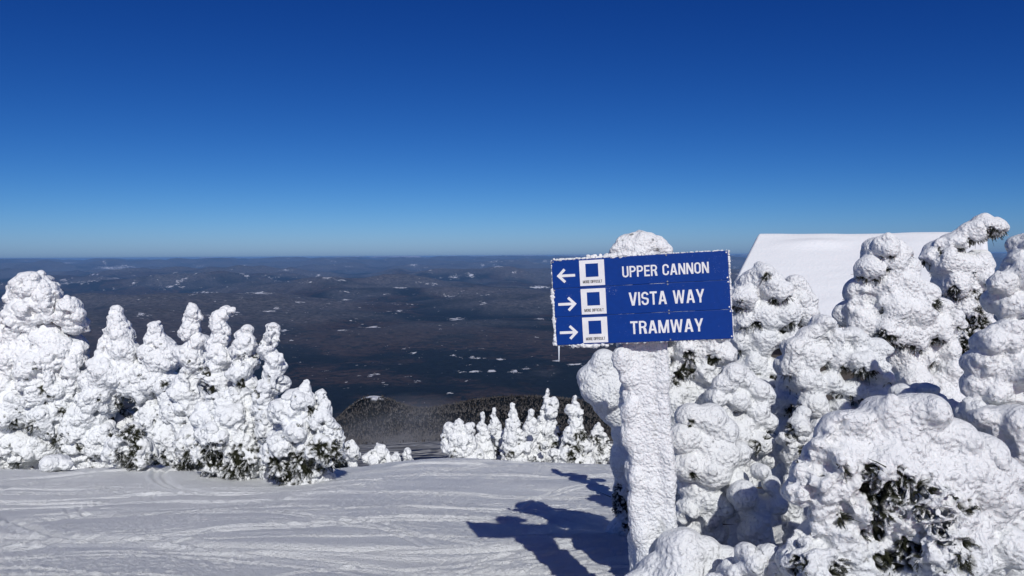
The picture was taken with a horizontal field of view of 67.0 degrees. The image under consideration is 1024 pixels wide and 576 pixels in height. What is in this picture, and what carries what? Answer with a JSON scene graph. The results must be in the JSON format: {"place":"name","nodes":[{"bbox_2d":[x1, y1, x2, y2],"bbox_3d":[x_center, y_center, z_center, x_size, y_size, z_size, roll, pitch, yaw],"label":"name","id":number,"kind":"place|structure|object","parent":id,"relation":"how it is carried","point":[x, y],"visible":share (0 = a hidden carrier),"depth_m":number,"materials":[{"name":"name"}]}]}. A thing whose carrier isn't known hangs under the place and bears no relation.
{"place":"outdoors","nodes":[
{"label":"outdoors","id":0,"kind":"place"},
{"bbox_2d":[0,253,1006,468],"bbox_3d":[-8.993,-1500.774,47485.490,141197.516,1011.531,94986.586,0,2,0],"label":"valley","id":1,"kind":"structure","parent":0,"point":[417,331],"depth_m":9241.45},
{"bbox_2d":[334,394,611,444],"bbox_3d":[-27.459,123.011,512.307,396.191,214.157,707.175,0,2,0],"label":"frosted forest","id":2,"kind":"object","parent":1,"relation":"on","point":[387,439],"visible":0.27,"depth_m":586.47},
{"bbox_2d":[0,458,1022,575],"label":"ski slope","id":3,"kind":"structure","parent":0,"point":[457,517],"depth_m":10.32,"materials":[{"name":"white snow"}]},
{"bbox_2d":[0,270,89,468],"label":"snowy spruce","id":4,"kind":"object","parent":3,"relation":"on","point":[35,342],"visible":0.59,"depth_m":23.55,"materials":[{"name":"white plant"}]},
{"bbox_2d":[38,454,73,471],"bbox_3d":[-11.811,4.538,20.030,0.788,0.522,0.749,-2,3,-35],"label":"snow mound","id":5,"kind":"object","parent":3,"relation":"on","point":[55,462],"visible":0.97,"depth_m":19.81,"materials":[{"name":"white snow"}]},
{"bbox_2d":[48,295,90,469],"bbox_3d":[-13.604,3.249,24.136,1.851,6.115,1.584,0,2,0],"label":"snowy spruce","id":6,"kind":"object","parent":3,"relation":"on","point":[68,315],"visible":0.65,"depth_m":23.76,"materials":[{"name":"white plant"}]},
{"bbox_2d":[57,305,156,468],"bbox_3d":[-12.509,3.367,24.402,3.606,5.717,2.395,0,2,0],"label":"snowy spruce","id":7,"kind":"object","parent":3,"relation":"on","point":[96,416],"visible":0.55,"depth_m":23.67,"materials":[{"name":"white plant"}]},
{"bbox_2d":[101,422,159,470],"bbox_3d":[-9.830,4.146,19.975,1.381,1.414,1.127,0,2,0],"label":"snowy bush","id":8,"kind":"object","parent":3,"relation":"on","point":[130,445],"visible":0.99,"depth_m":19.66,"materials":[{"name":"white snow"}]},
{"bbox_2d":[135,320,181,465],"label":"snowy spruce","id":9,"kind":"object","parent":3,"relation":"on","point":[161,364],"visible":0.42,"depth_m":23.72,"materials":[{"name":"white plant"}]},
{"bbox_2d":[159,302,208,470],"bbox_3d":[-8.442,2.686,20.230,1.709,4.637,1.309,2,3,44],"label":"snowy spruce","id":10,"kind":"object","parent":3,"relation":"on","point":[184,392],"visible":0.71,"depth_m":19.88,"materials":[{"name":"white plant"}]},
{"bbox_2d":[195,305,235,401],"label":"snowy spruce","id":11,"kind":"object","parent":3,"relation":"on","point":[211,377],"visible":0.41,"depth_m":18.87,"materials":[{"name":"white plant"}]},
{"bbox_2d":[188,391,261,480],"bbox_3d":[-6.797,3.755,18.494,1.939,2.590,1.485,0,2,0],"label":"snowy bush","id":12,"kind":"object","parent":3,"relation":"on","point":[224,444],"visible":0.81,"depth_m":18.18,"materials":[{"name":"white snow"}]},
{"bbox_2d":[223,324,260,434],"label":"snowy spruce","id":13,"kind":"object","parent":3,"relation":"on","point":[245,361],"visible":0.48,"depth_m":18.48,"materials":[{"name":"white plant"}]},
{"bbox_2d":[250,322,291,479],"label":"snowy spruce","id":14,"kind":"object","parent":3,"relation":"on","point":[274,382],"visible":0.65,"depth_m":18.14,"materials":[{"name":"white plant"}]},
{"bbox_2d":[254,379,347,485],"bbox_3d":[-4.730,3.455,17.403,2.137,2.856,1.452,0,2,0],"label":"snowy bush","id":15,"kind":"object","parent":3,"relation":"on","point":[304,444],"visible":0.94,"depth_m":17.03,"materials":[{"name":"white snow"}]},
{"bbox_2d":[343,439,360,466],"bbox_3d":[-5.080,5.414,24.250,0.680,1.397,0.668,0,2,0],"label":"snowy bush","id":16,"kind":"object","parent":3,"relation":"on","point":[353,452],"visible":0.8,"depth_m":24.08,"materials":[{"name":"white snow"}]},
{"bbox_2d":[361,443,390,465],"bbox_3d":[-4.239,5.464,24.241,0.951,1.190,0.784,-1,3,-25],"label":"snowy bush","id":17,"kind":"object","parent":3,"relation":"on","point":[379,454],"visible":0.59,"depth_m":24.07,"materials":[{"name":"white snow"}]},
{"bbox_2d":[390,452,400,461],"bbox_3d":[-3.661,5.574,24.223,0.385,0.844,0.461,0,2,0],"label":"snowy bush","id":18,"kind":"object","parent":3,"relation":"on","point":[395,457],"visible":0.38,"depth_m":24.07,"materials":[{"name":"white snow"}]},
{"bbox_2d":[402,447,413,460],"bbox_3d":[-3.220,5.478,24.269,0.383,0.973,0.437,-3,3,-44],"label":"snowy bush","id":19,"kind":"object","parent":3,"relation":"on","point":[406,454],"visible":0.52,"depth_m":24.14,"materials":[{"name":"white snow"}]},
{"bbox_2d":[440,418,484,458],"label":"snowy tree","id":20,"kind":"object","parent":3,"relation":"on","point":[459,439],"visible":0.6,"depth_m":23.57,"materials":[{"name":"white snow"}]},
{"bbox_2d":[475,411,496,459],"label":"snowy tree","id":21,"kind":"object","parent":3,"relation":"on","point":[483,437],"visible":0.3,"depth_m":24.41,"materials":[{"name":"white snow"}]},
{"bbox_2d":[487,407,503,459],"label":"snowy tree","id":22,"kind":"object","parent":3,"relation":"on","point":[496,439],"visible":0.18,"depth_m":25.09,"materials":[{"name":"white snow"}]},
{"bbox_2d":[497,402,536,461],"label":"snowy tree","id":23,"kind":"object","parent":3,"relation":"on","point":[514,446],"visible":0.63,"depth_m":23.67,"materials":[{"name":"white snow"}]},
{"bbox_2d":[522,408,543,461],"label":"snowy tree","id":24,"kind":"object","parent":3,"relation":"on","point":[536,454],"visible":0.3,"depth_m":24.40,"materials":[{"name":"white snow"}]},
{"bbox_2d":[536,388,562,462],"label":"snowy tree","id":25,"kind":"object","parent":3,"relation":"on","point":[550,432],"visible":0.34,"depth_m":25.04,"materials":[{"name":"white snow"}]},
{"bbox_2d":[542,395,595,463],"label":"snowy tree","id":26,"kind":"object","parent":3,"relation":"on","point":[576,446],"visible":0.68,"depth_m":23.65,"materials":[{"name":"white snow"}]},
{"bbox_2d":[588,422,612,463],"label":"snowy tree","id":27,"kind":"object","parent":3,"relation":"on","point":[599,440],"visible":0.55,"depth_m":24.39,"materials":[{"name":"white snow"}]},
{"bbox_2d":[576,349,628,535],"bbox_3d":[1.245,1.953,9.337,0.845,2.469,0.894,-3,3,-44],"label":"snowy sapling","id":28,"kind":"object","parent":3,"relation":"on","point":[598,381],"visible":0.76,"depth_m":9.14,"materials":[{"name":"white snow"}]},
{"bbox_2d":[550,230,733,571],"bbox_3d":[0.917,1.148,5.528,1.254,3.121,0.374,0,2,10],"label":"trail sign","id":29,"kind":"object","parent":3,"relation":"on","point":[636,328],"visible":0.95,"depth_m":5.37,"materials":[{"name":"metal"}]},
{"bbox_2d":[624,527,733,575],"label":"snowy mound","id":30,"kind":"object","parent":3,"relation":"on","point":[682,551],"visible":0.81,"depth_m":5.12,"materials":[{"name":"white snow"}]},
{"bbox_2d":[624,283,737,526],"bbox_3d":[1.490,1.419,7.079,1.078,3.215,1.033,-3,3,-44],"label":"snowy spruce","id":31,"kind":"object","parent":3,"relation":"on","point":[695,367],"visible":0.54,"depth_m":6.84,"materials":[{"name":"white plant"}]},
{"bbox_2d":[671,403,753,544],"bbox_3d":[1.554,1.849,6.122,0.706,1.899,0.592,1,3,30],"label":"snowy mound","id":32,"kind":"object","parent":3,"relation":"on","point":[712,454],"visible":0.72,"depth_m":5.96,"materials":[{"name":"white snow"}]},
{"bbox_2d":[703,362,778,546],"bbox_3d":[1.968,1.744,6.631,0.679,2.253,0.756,-3,3,-44],"label":"snowy mound","id":33,"kind":"object","parent":3,"relation":"on","point":[742,396],"visible":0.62,"depth_m":6.47,"materials":[{"name":"white snow"}]},
{"bbox_2d":[705,542,783,575],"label":"snowy bush","id":34,"kind":"object","parent":3,"relation":"on","point":[750,559],"visible":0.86,"depth_m":4.71,"materials":[{"name":"white snow"}]},
{"bbox_2d":[726,463,788,546],"bbox_3d":[1.840,2.029,5.888,0.533,1.387,0.515,-3,3,-42],"label":"snowy mound","id":35,"kind":"object","parent":3,"relation":"on","point":[755,511],"visible":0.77,"depth_m":5.76,"materials":[{"name":"white snow"}]},
{"bbox_2d":[719,261,819,493],"bbox_3d":[2.819,1.422,8.478,1.181,3.430,1.000,0,2,0],"label":"snowy spruce","id":36,"kind":"object","parent":3,"relation":"on","point":[772,307],"visible":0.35,"depth_m":8.29,"materials":[{"name":"white plant"}]},
{"bbox_2d":[770,374,798,526],"bbox_3d":[2.837,1.894,8.041,0.646,2.139,0.715,-3,3,-43],"label":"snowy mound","id":37,"kind":"object","parent":3,"relation":"on","point":[782,408],"visible":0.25,"depth_m":7.83,"materials":[{"name":"white snow"}]},
{"bbox_2d":[775,405,812,546],"bbox_3d":[2.322,1.848,6.373,0.306,1.767,0.304,0,2,0],"label":"snowy bush","id":38,"kind":"object","parent":3,"relation":"on","point":[799,426],"visible":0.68,"depth_m":6.31,"materials":[{"name":"white snow"}]},
{"bbox_2d":[773,314,895,519],"bbox_3d":[3.003,1.588,7.138,1.000,2.701,0.882,-2,3,-39],"label":"snowy mound","id":39,"kind":"object","parent":3,"relation":"on","point":[813,346],"visible":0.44,"depth_m":6.96,"materials":[{"name":"white snow"}]},
{"bbox_2d":[723,232,987,400],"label":"building","id":40,"kind":"structure","parent":3,"relation":"on","point":[822,264],"depth_m":19.71,"materials":[{"name":"white wood"}]},
{"bbox_2d":[774,393,1023,575],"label":"snowy bush","id":41,"kind":"object","parent":3,"relation":"on","point":[915,484],"visible":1,"depth_m":4.40,"materials":[{"name":"white snow"}]},
{"bbox_2d":[831,232,968,401],"bbox_3d":[4.444,1.343,8.792,1.318,3.929,1.265,-2,3,-40],"label":"snowy spruce","id":42,"kind":"object","parent":3,"relation":"on","point":[892,297],"visible":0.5,"depth_m":8.46,"materials":[{"name":"white plant"}]},
{"bbox_2d":[888,382,958,417],"bbox_3d":[3.327,1.713,6.350,0.669,1.923,0.433,0,2,0],"label":"snowy mound","id":43,"kind":"object","parent":3,"relation":"on","point":[902,388],"visible":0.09,"depth_m":6.16,"materials":[{"name":"white snow"}]},
{"bbox_2d":[918,213,1009,353],"bbox_3d":[5.904,1.221,10.189,1.384,4.391,1.106,2,3,43],"label":"snowy spruce","id":44,"kind":"object","parent":3,"relation":"on","point":[959,275],"visible":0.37,"depth_m":9.85,"materials":[{"name":"white plant"}]},
{"bbox_2d":[954,233,1023,432],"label":"snowy spruce","id":45,"kind":"object","parent":3,"relation":"on","point":[991,362],"visible":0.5,"depth_m":5.23,"materials":[{"name":"white plant"}]},
{"bbox_2d":[966,404,1023,575],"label":"snowy mound","id":46,"kind":"object","parent":3,"relation":"on","point":[1004,423],"visible":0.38,"depth_m":5.01,"materials":[{"name":"white snow"}]},
{"bbox_2d":[0,0,1023,259],"label":"sky","id":47,"kind":"structure","parent":0,"point":[130,129],"materials":[{"name":"blue"}]}
]}

